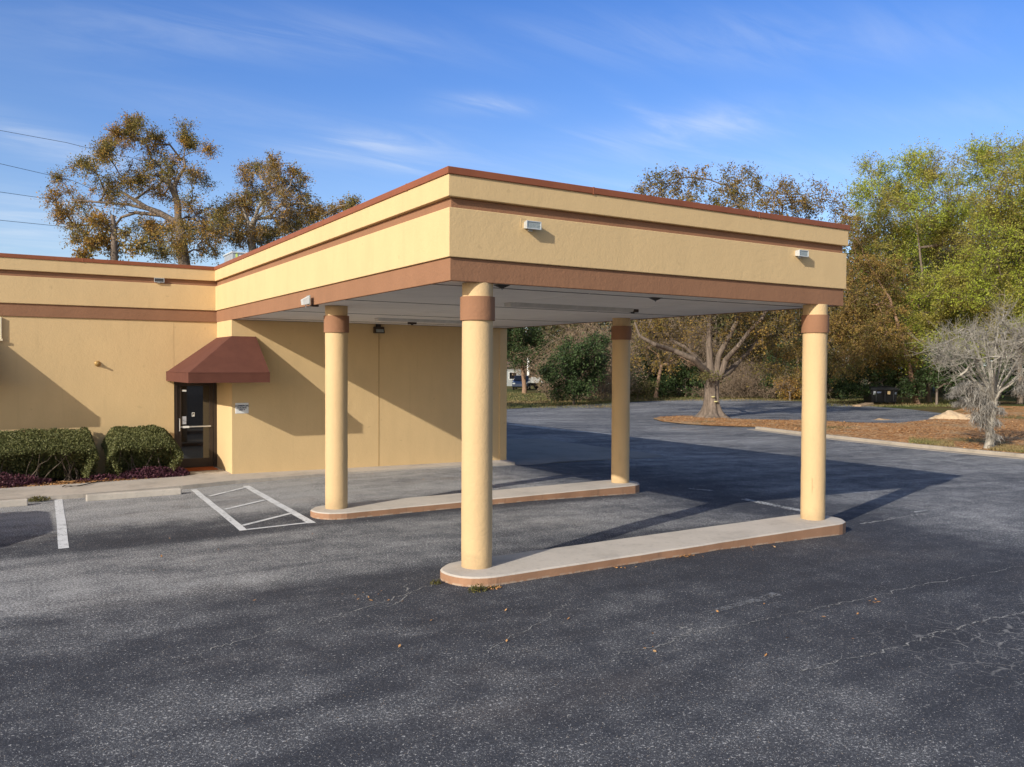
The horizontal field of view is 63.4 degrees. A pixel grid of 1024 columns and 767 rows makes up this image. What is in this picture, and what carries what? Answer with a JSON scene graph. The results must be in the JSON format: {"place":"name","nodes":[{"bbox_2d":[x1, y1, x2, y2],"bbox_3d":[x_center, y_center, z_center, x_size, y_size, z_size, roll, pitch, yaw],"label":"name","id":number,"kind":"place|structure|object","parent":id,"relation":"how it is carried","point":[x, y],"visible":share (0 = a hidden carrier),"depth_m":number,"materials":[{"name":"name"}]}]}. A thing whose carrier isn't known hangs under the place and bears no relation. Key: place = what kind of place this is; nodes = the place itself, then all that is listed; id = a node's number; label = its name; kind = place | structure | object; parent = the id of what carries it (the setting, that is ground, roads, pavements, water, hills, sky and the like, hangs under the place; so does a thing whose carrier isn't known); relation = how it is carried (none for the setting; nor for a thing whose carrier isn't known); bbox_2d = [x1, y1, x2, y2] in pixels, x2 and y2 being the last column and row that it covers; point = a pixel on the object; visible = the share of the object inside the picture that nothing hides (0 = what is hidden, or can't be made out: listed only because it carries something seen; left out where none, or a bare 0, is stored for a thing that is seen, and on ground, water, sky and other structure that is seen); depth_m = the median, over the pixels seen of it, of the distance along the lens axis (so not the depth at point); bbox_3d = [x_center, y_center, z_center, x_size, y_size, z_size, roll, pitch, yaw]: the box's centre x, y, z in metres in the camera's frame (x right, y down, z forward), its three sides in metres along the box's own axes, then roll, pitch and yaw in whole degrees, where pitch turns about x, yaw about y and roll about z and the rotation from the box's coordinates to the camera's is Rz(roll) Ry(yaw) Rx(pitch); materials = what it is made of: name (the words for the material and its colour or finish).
{"place":"outdoors","nodes":[
{"label":"outdoors","id":0,"kind":"place"},
{"bbox_2d":[3,164,121,200],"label":"overhead wire","id":1,"kind":"object","parent":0,"point":[50,175],"visible":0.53,"depth_m":47.19,"materials":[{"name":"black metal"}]},
{"bbox_2d":[2,192,132,210],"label":"overhead wire","id":2,"kind":"object","parent":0,"point":[60,200],"visible":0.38,"depth_m":48.06,"materials":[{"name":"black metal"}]},
{"bbox_2d":[0,130,140,159],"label":"overhead wire","id":3,"kind":"object","parent":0,"point":[59,141],"visible":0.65,"depth_m":47.76,"materials":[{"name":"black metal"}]},
{"bbox_2d":[1,220,141,233],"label":"overhead wire","id":4,"kind":"object","parent":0,"point":[44,224],"visible":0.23,"depth_m":47.01,"materials":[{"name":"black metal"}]},
{"bbox_2d":[62,481,109,486],"bbox_3d":[-8.483,2.006,16.582,0.244,0.022,0.968,1,2,34],"label":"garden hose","id":5,"kind":"object","parent":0,"point":[89,483],"visible":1,"depth_m":16.65,"materials":[{"name":"orange rubber"}]},
{"bbox_2d":[0,460,514,501],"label":"sidewalk","id":6,"kind":"structure","parent":0,"point":[58,492],"depth_m":17.12,"materials":[{"name":"concrete"}]},
{"bbox_2d":[0,399,1023,766],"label":"parking lot","id":7,"kind":"structure","parent":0,"point":[120,619],"depth_m":8.16,"materials":[{"name":"grey asphalt"}]},
{"bbox_2d":[0,498,27,507],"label":"wheel stop","id":8,"kind":"object","parent":7,"relation":"on","point":[13,502],"visible":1,"depth_m":14.61,"materials":[{"name":"concrete"}]},
{"bbox_2d":[28,495,50,501],"bbox_3d":[-8.643,2.094,15.160,0.400,0.120,0.242,-1,2,-32],"label":"weed","id":9,"kind":"object","parent":7,"relation":"on","point":[37,499],"visible":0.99,"depth_m":15.12,"materials":[{"name":"green plant"}]},
{"bbox_2d":[55,499,68,548],"bbox_3d":[-7.261,2.197,13.355,0.136,0.001,4.667,0,1,-29],"label":"parking line","id":10,"kind":"object","parent":7,"relation":"on","point":[61,526],"visible":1,"depth_m":12.87,"materials":[{"name":"white paint"}]},
{"bbox_2d":[86,488,181,500],"bbox_3d":[-7.131,2.098,15.688,1.650,0.125,0.171,-1,2,-32],"label":"wheel stop","id":11,"kind":"object","parent":7,"relation":"on","point":[131,494],"visible":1,"depth_m":15.62,"materials":[{"name":"concrete"}]},
{"bbox_2d":[192,489,246,530],"bbox_3d":[-5.232,2.178,14.631,0.127,0.001,4.676,0,1,-30],"label":"parking line","id":12,"kind":"object","parent":7,"relation":"on","point":[234,522],"visible":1,"depth_m":14.24,"materials":[{"name":"white paint"}]},
{"bbox_2d":[209,487,246,495],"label":"parking line","id":13,"kind":"object","parent":7,"relation":"on","point":[228,491],"visible":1,"depth_m":16.40,"materials":[{"name":"white paint"}]},
{"bbox_2d":[225,500,263,508],"bbox_3d":[-4.788,2.171,14.902,0.088,0.001,1.092,1,1,21],"label":"parking line","id":14,"kind":"object","parent":7,"relation":"on","point":[244,504],"visible":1,"depth_m":14.89,"materials":[{"name":"white paint"}]},
{"bbox_2d":[184,620,306,658],"bbox_3d":[-2.425,2.347,7.666,0.083,0.001,1.381,1,2,36],"label":"asphalt crack","id":15,"kind":"object","parent":7,"relation":"on","point":[240,640],"visible":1,"depth_m":7.55,"materials":[{"name":"grey asphalt"}]},
{"bbox_2d":[243,513,292,525],"bbox_3d":[-3.979,2.206,13.499,0.087,0.001,1.175,1,1,24],"label":"parking line","id":16,"kind":"object","parent":7,"relation":"on","point":[268,518],"visible":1,"depth_m":13.55,"materials":[{"name":"white paint"}]},
{"bbox_2d":[247,522,306,529],"bbox_3d":[-3.648,2.220,12.939,0.965,0.001,0.082,-1,2,-36],"label":"parking line","id":17,"kind":"object","parent":7,"relation":"on","point":[276,526],"visible":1,"depth_m":12.97,"materials":[{"name":"white paint"}]},
{"bbox_2d":[243,486,315,522],"bbox_3d":[-4.350,2.169,15.202,0.144,0.001,4.628,0,1,-30],"label":"parking line","id":18,"kind":"object","parent":7,"relation":"on","point":[281,505],"visible":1,"depth_m":14.82,"materials":[{"name":"white paint"}]},
{"bbox_2d":[312,581,442,623],"bbox_3d":[-1.404,2.325,8.821,0.107,0.001,2.116,1,2,36],"label":"asphalt crack","id":19,"kind":"object","parent":7,"relation":"on","point":[367,606],"visible":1,"depth_m":8.64,"materials":[{"name":"grey asphalt"}]},
{"bbox_2d":[430,579,440,584],"bbox_3d":[-0.883,2.292,9.575,0.146,0.071,0.095,-1,2,-32],"label":"weed","id":20,"kind":"object","parent":7,"relation":"on","point":[436,583],"visible":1,"depth_m":9.57,"materials":[{"name":"green plant"}]},
{"bbox_2d":[310,480,638,519],"bbox_3d":[-0.371,2.267,15.557,6.928,0.384,0.896,-1,2,-32],"label":"traffic island","id":21,"kind":"object","parent":7,"relation":"on","point":[453,501],"depth_m":15.15,"materials":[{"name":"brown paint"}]},
{"bbox_2d":[468,583,487,592],"bbox_3d":[-0.391,2.286,9.293,0.245,0.100,0.153,-1,2,-32],"label":"weed","id":22,"kind":"object","parent":7,"relation":"on","point":[475,588],"visible":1,"depth_m":9.28,"materials":[{"name":"green plant"}]},
{"bbox_2d":[487,585,501,589],"bbox_3d":[-0.206,2.309,9.411,0.207,0.052,0.126,-1,2,-32],"label":"weed","id":23,"kind":"object","parent":7,"relation":"on","point":[495,587],"visible":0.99,"depth_m":9.40,"materials":[{"name":"brown plant"}]},
{"bbox_2d":[161,427,880,655],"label":"fallen leaves","id":24,"kind":"object","parent":7,"relation":"on","point":[506,640],"visible":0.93,"depth_m":8.91,"materials":[{"name":"brown plant"}]},
{"bbox_2d":[488,603,566,652],"bbox_3d":[0.187,2.350,8.047,0.090,0.001,1.714,1,1,28],"label":"asphalt crack","id":25,"kind":"object","parent":7,"relation":"on","point":[528,629],"visible":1,"depth_m":7.97,"materials":[{"name":"grey asphalt"}]},
{"bbox_2d":[507,424,563,429],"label":"worn line","id":26,"kind":"object","parent":7,"relation":"on","point":[536,427],"visible":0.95,"depth_m":37.90,"materials":[{"name":"paint"}]},
{"bbox_2d":[440,515,845,586],"bbox_3d":[2.200,2.370,11.540,7.043,0.387,0.895,-1,2,-32],"label":"island","id":27,"kind":"object","parent":7,"relation":"on","point":[523,566],"depth_m":11.00,"materials":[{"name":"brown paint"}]},
{"bbox_2d":[632,339,693,397],"label":"dead tree","id":28,"kind":"object","parent":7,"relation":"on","point":[658,378],"visible":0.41,"depth_m":76.93,"materials":[{"name":"brown plant"}]},
{"bbox_2d":[705,592,780,612],"bbox_3d":[2.495,2.343,8.866,1.195,0.001,0.146,-1,2,-39],"label":"worn line","id":29,"kind":"object","parent":7,"relation":"on","point":[770,593],"visible":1,"depth_m":8.92,"materials":[{"name":"paint"}]},
{"bbox_2d":[742,499,799,510],"bbox_3d":[4.938,2.302,15.770,0.246,0.008,1.555,0,1,-29],"label":"worn line","id":30,"kind":"object","parent":7,"relation":"on","point":[771,504],"visible":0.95,"depth_m":15.88,"materials":[{"name":"paint"}]},
{"bbox_2d":[618,566,1016,653],"bbox_3d":[3.801,2.380,9.095,6.857,0.076,0.201,-1,2,-32],"label":"asphalt crack","id":31,"kind":"object","parent":7,"relation":"on","point":[780,615],"visible":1,"depth_m":8.21,"materials":[{"name":"grey asphalt"}]},
{"bbox_2d":[654,406,1023,453],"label":"leaf litter bed","id":32,"kind":"object","parent":7,"relation":"on","point":[1017,411],"visible":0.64,"depth_m":40.10,"materials":[{"name":"brown plant"}]},
{"bbox_2d":[929,410,970,418],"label":"sand mound","id":33,"kind":"object","parent":32,"relation":"on","point":[949,414],"visible":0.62,"depth_m":47.12,"materials":[{"name":"beige sand"}]},
{"bbox_2d":[860,513,925,523],"bbox_3d":[6.704,2.358,14.563,2.263,0.056,0.172,-1,2,-38],"label":"asphalt crack","id":34,"kind":"object","parent":7,"relation":"on","point":[886,519],"visible":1,"depth_m":14.25,"materials":[{"name":"grey asphalt"}]},
{"bbox_2d":[802,612,1022,670],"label":"asphalt crack","id":35,"kind":"object","parent":7,"relation":"on","point":[920,639],"visible":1,"depth_m":7.75,"materials":[{"name":"grey asphalt"}]},
{"bbox_2d":[0,0,1023,369],"label":"sky","id":36,"kind":"structure","parent":0,"point":[375,98],"materials":[{"name":"blue"}]},
{"bbox_2d":[506,439,660,464],"bbox_3d":[0.591,2.091,26.480,5.970,0.149,7.900,-1,2,-32],"label":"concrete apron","id":37,"kind":"object","parent":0,"point":[530,451],"visible":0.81,"depth_m":25.54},
{"bbox_2d":[507,370,1023,412],"bbox_3d":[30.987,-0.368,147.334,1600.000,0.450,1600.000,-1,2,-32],"label":"ground","id":38,"kind":"structure","parent":0,"point":[1007,399],"depth_m":75.69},
{"bbox_2d":[5,473,152,486],"bbox_3d":[-24.036,2.350,8.138,39.015,0.385,1.475,-1,2,-32],"label":"mulch bed","id":39,"kind":"object","parent":38,"relation":"on","point":[59,480],"visible":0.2,"depth_m":17.43,"materials":[{"name":"brown soil"}]},
{"bbox_2d":[0,426,98,483],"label":"hedge","id":40,"kind":"object","parent":39,"relation":"on","point":[54,445],"visible":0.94,"depth_m":16.99,"materials":[{"name":"green plant"}]},
{"bbox_2d":[0,476,177,487],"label":"bed leaves","id":41,"kind":"object","parent":39,"relation":"on","point":[59,483],"visible":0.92,"depth_m":16.83,"materials":[{"name":"brown plant"}]},
{"bbox_2d":[0,466,189,487],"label":"ground cover","id":42,"kind":"object","parent":39,"relation":"on","point":[147,473],"visible":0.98,"depth_m":17.32,"materials":[{"name":"purple plant"}]},
{"bbox_2d":[101,424,183,475],"bbox_3d":[-8.025,1.496,18.016,1.534,1.150,1.165,-1,2,-32],"label":"hedge","id":43,"kind":"object","parent":39,"relation":"on","point":[143,441],"visible":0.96,"depth_m":17.85,"materials":[{"name":"green plant"}]},
{"bbox_2d":[70,206,153,261],"bbox_3d":[-18.319,-3.295,37.659,2.830,9.980,4.395,-1,2,-43],"label":"oak tree","id":44,"kind":"object","parent":38,"relation":"on","point":[95,243],"visible":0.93,"depth_m":37.57,"materials":[{"name":"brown plant"}]},
{"bbox_2d":[30,108,230,264],"label":"oak tree","id":45,"kind":"object","parent":38,"relation":"on","point":[181,229],"visible":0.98,"depth_m":39.53,"materials":[{"name":"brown plant"}]},
{"bbox_2d":[180,467,229,475],"bbox_3d":[-7.042,2.180,18.733,1.030,0.405,1.337,-1,2,-32],"label":"doorstep","id":46,"kind":"object","parent":38,"relation":"on","point":[210,472],"visible":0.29,"depth_m":18.50,"materials":[{"name":"concrete"}]},
{"bbox_2d":[185,466,217,470],"bbox_3d":[-7.186,1.958,18.989,0.780,0.023,0.540,-1,2,-32],"label":"door mat","id":47,"kind":"object","parent":46,"relation":"on","point":[201,468],"depth_m":18.99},
{"bbox_2d":[209,148,364,251],"label":"oak tree","id":48,"kind":"object","parent":38,"relation":"on","point":[290,221],"visible":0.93,"depth_m":42.61,"materials":[{"name":"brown plant"}]},
{"bbox_2d":[0,166,849,568],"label":"commercial building","id":49,"kind":"structure","parent":38,"relation":"on","point":[340,392],"depth_m":14.85,"materials":[{"name":"yellow paint"}]},
{"bbox_2d":[0,317,2,340],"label":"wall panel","id":50,"kind":"structure","parent":49,"relation":"attached to","point":[1,339],"depth_m":17.13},
{"bbox_2d":[154,278,163,282],"bbox_3d":[-7.965,-2.319,18.719,0.210,0.113,0.112,-1,2,-32],"label":"floodlight","id":51,"kind":"object","parent":49,"relation":"on","point":[158,280],"visible":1,"depth_m":18.68,"materials":[{"name":"grey metal"}]},
{"bbox_2d":[174,382,216,467],"bbox_3d":[-7.351,0.908,19.284,0.944,2.112,0.122,-1,2,-32],"label":"door","id":52,"kind":"structure","parent":49,"relation":"in","point":[195,404],"depth_m":19.32,"materials":[{"name":"black glass"}]},
{"bbox_2d":[166,336,269,382],"bbox_3d":[-6.527,-0.544,18.327,1.705,1.005,2.355,-1,2,-32],"label":"awning","id":53,"kind":"object","parent":49,"relation":"attached to","point":[234,359],"visible":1,"depth_m":17.72,"materials":[{"name":"fabric"}]},
{"bbox_2d":[223,251,246,261],"bbox_3d":[-9.732,-4.283,30.343,1.330,0.860,1.280,-1,2,-32],"label":"rooftop unit","id":54,"kind":"object","parent":49,"relation":"on","point":[230,255],"visible":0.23,"depth_m":29.67,"materials":[{"name":"grey metal"}]},
{"bbox_2d":[235,403,248,413],"bbox_3d":[-5.988,0.547,18.403,0.303,0.235,0.013,-1,2,-32],"label":"wall sign","id":55,"kind":"object","parent":49,"relation":"attached to","point":[240,408],"visible":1,"depth_m":18.39,"materials":[{"name":"white paint"}]},
{"bbox_2d":[301,295,318,307],"bbox_3d":[-3.309,-1.336,13.580,0.280,0.209,0.158,-1,2,-32],"label":"floodlight","id":56,"kind":"object","parent":49,"relation":"attached to","point":[305,300],"visible":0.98,"depth_m":13.50,"materials":[{"name":"grey metal"}]},
{"bbox_2d":[373,324,384,332],"bbox_3d":[-3.213,-1.323,20.037,0.260,0.217,0.158,-1,2,-32],"label":"wall lamp","id":57,"kind":"object","parent":49,"relation":"attached to","point":[378,328],"visible":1,"depth_m":20.00,"materials":[{"name":"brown metal"}]},
{"bbox_2d":[375,318,461,323],"bbox_3d":[-1.797,-1.359,18.113,2.480,0.062,0.237,-1,2,-32],"label":"strip light","id":58,"kind":"object","parent":49,"relation":"attached to","point":[419,320],"visible":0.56,"depth_m":17.87,"materials":[{"name":"white plastic"}]},
{"bbox_2d":[494,284,509,289],"bbox_3d":[-0.125,-1.171,10.126,0.200,0.064,0.100,-1,2,-32],"label":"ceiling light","id":59,"kind":"object","parent":49,"relation":"attached to","point":[501,286],"visible":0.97,"depth_m":10.10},
{"bbox_2d":[524,220,540,231],"bbox_3d":[0.237,-1.896,10.018,0.210,0.113,0.112,-1,2,-32],"label":"floodlight","id":60,"kind":"object","parent":49,"relation":"attached to","point":[530,226],"visible":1,"depth_m":9.98,"materials":[{"name":"grey metal"}]},
{"bbox_2d":[504,302,633,312],"bbox_3d":[0.982,-1.247,13.672,2.480,0.062,0.237,-1,2,-32],"label":"strip light","id":61,"kind":"object","parent":49,"relation":"attached to","point":[562,307],"visible":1,"depth_m":13.52,"materials":[{"name":"white plastic"}]},
{"bbox_2d":[650,297,660,301],"bbox_3d":[2.058,-1.202,11.916,0.200,0.064,0.100,-1,2,-32],"label":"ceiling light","id":62,"kind":"object","parent":49,"relation":"attached to","point":[655,299],"visible":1,"depth_m":11.88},
{"bbox_2d":[795,250,808,257],"bbox_3d":[4.395,-1.965,12.618,0.210,0.113,0.112,-1,2,-32],"label":"floodlight","id":63,"kind":"object","parent":49,"relation":"attached to","point":[801,253],"visible":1,"depth_m":12.58,"materials":[{"name":"grey metal"}]},
{"bbox_2d":[507,357,525,385],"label":"building","id":64,"kind":"structure","parent":38,"relation":"on","point":[509,379],"depth_m":117.95,"materials":[{"name":"white"}]},
{"bbox_2d":[509,372,516,379],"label":"window","id":65,"kind":"structure","parent":64,"relation":"in","point":[511,376],"depth_m":117.89,"materials":[{"name":"white paint"}]},
{"bbox_2d":[512,375,530,389],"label":"parked car","id":66,"kind":"object","parent":38,"relation":"on","point":[517,382],"visible":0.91,"depth_m":98.88,"materials":[{"name":"blue paint"}]},
{"bbox_2d":[506,326,553,392],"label":"shade tree","id":67,"kind":"object","parent":38,"relation":"on","point":[534,339],"visible":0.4,"depth_m":87.54,"materials":[{"name":"green plant"}]},
{"bbox_2d":[507,327,558,376],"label":"vine thicket","id":68,"kind":"object","parent":38,"relation":"on","point":[517,370],"visible":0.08,"depth_m":110.62,"materials":[{"name":"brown plant"}]},
{"bbox_2d":[531,377,545,388],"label":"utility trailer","id":69,"kind":"object","parent":38,"relation":"on","point":[533,381],"visible":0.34,"depth_m":103.37,"materials":[{"name":"white metal"}]},
{"bbox_2d":[535,330,611,404],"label":"evergreen shrub","id":70,"kind":"object","parent":38,"relation":"on","point":[567,366],"visible":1,"depth_m":62.22,"materials":[{"name":"green plant"}]},
{"bbox_2d":[512,322,650,400],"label":"vine thicket","id":71,"kind":"object","parent":38,"relation":"on","point":[607,390],"visible":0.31,"depth_m":69.10,"materials":[{"name":"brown plant"}]},
{"bbox_2d":[630,377,660,399],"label":"evergreen shrub","id":72,"kind":"object","parent":38,"relation":"on","point":[644,389],"visible":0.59,"depth_m":72.53,"materials":[{"name":"green plant"}]},
{"bbox_2d":[630,341,705,397],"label":"evergreen shrub","id":73,"kind":"object","parent":38,"relation":"on","point":[665,385],"visible":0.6,"depth_m":79.17,"materials":[{"name":"green plant"}]},
{"bbox_2d":[609,316,737,366],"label":"vine thicket","id":74,"kind":"object","parent":73,"relation":"hanging from","point":[701,350],"visible":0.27,"depth_m":78.27,"materials":[{"name":"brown plant"}]},
{"bbox_2d":[667,385,744,398],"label":"vine thicket","id":75,"kind":"object","parent":38,"relation":"on","point":[702,391],"visible":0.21,"depth_m":77.64,"materials":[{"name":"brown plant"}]},
{"bbox_2d":[627,159,852,418],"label":"oak tree","id":76,"kind":"object","parent":38,"relation":"on","point":[710,408],"visible":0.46,"depth_m":47.78,"materials":[{"name":"brown plant"}]},
{"bbox_2d":[687,369,729,383],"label":"epiphyte fern","id":77,"kind":"object","parent":76,"relation":"attached to","point":[707,376],"visible":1,"depth_m":46.85,"materials":[{"name":"green plant"}]},
{"bbox_2d":[704,354,793,398],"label":"vine thicket","id":78,"kind":"object","parent":38,"relation":"on","point":[745,380],"visible":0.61,"depth_m":76.83,"materials":[{"name":"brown plant"}]},
{"bbox_2d":[507,204,1023,395],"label":"wood","id":79,"kind":"object","parent":38,"relation":"on","point":[554,328],"depth_m":88.21,"materials":[{"name":"green plant"}]},
{"bbox_2d":[507,392,1023,452],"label":"grass","id":80,"kind":"structure","parent":38,"relation":"on","point":[948,443],"depth_m":66.07,"materials":[{"name":"green plant"}]},
{"bbox_2d":[768,374,801,399],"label":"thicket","id":81,"kind":"object","parent":38,"relation":"on","point":[786,395],"visible":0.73,"depth_m":73.69,"materials":[{"name":"brown plant"}]},
{"bbox_2d":[747,365,832,399],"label":"vine thicket","id":82,"kind":"object","parent":38,"relation":"on","point":[771,391],"visible":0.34,"depth_m":74.17,"materials":[{"name":"brown plant"}]},
{"bbox_2d":[754,334,841,398],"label":"evergreen shrub","id":83,"kind":"object","parent":38,"relation":"on","point":[789,373],"visible":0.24,"depth_m":75.83,"materials":[{"name":"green plant"}]},
{"bbox_2d":[853,402,873,406],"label":"timber board","id":84,"kind":"object","parent":38,"relation":"on","point":[863,404],"visible":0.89,"depth_m":62.44,"materials":[{"name":"beige wood"}]},
{"bbox_2d":[779,203,953,403],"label":"shade tree","id":85,"kind":"object","parent":38,"relation":"on","point":[877,321],"visible":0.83,"depth_m":66.26,"materials":[{"name":"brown plant"}]},
{"bbox_2d":[828,356,929,403],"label":"evergreen shrub","id":86,"kind":"object","parent":38,"relation":"on","point":[844,387],"visible":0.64,"depth_m":66.56,"materials":[{"name":"green plant"}]},
{"bbox_2d":[863,386,899,403],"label":"dumpster","id":87,"kind":"object","parent":38,"relation":"on","point":[886,394],"visible":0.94,"depth_m":65.50,"materials":[{"name":"black metal"}]},
{"bbox_2d":[747,429,1023,458],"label":"gutter","id":88,"kind":"object","parent":38,"relation":"on","point":[897,445],"visible":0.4,"depth_m":30.93,"materials":[{"name":"concrete"}]},
{"bbox_2d":[755,426,1023,457],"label":"kerb","id":89,"kind":"structure","parent":38,"relation":"on","point":[1010,454],"depth_m":30.84,"materials":[{"name":"concrete"}]},
{"bbox_2d":[836,136,1006,402],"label":"shade tree","id":90,"kind":"object","parent":38,"relation":"on","point":[936,223],"visible":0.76,"depth_m":68.84,"materials":[{"name":"green plant"}]},
{"bbox_2d":[907,346,1016,404],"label":"evergreen shrub","id":91,"kind":"object","parent":38,"relation":"on","point":[923,375],"visible":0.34,"depth_m":65.17,"materials":[{"name":"green plant"}]},
{"bbox_2d":[906,288,1023,448],"label":"bare tree","id":92,"kind":"object","parent":38,"relation":"on","point":[982,393],"visible":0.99,"depth_m":29.97,"materials":[{"name":"grey plant"}]},
{"bbox_2d":[944,126,1023,403],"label":"shade tree","id":93,"kind":"object","parent":38,"relation":"on","point":[1010,243],"visible":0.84,"depth_m":64.34,"materials":[{"name":"green plant"}]}
]}

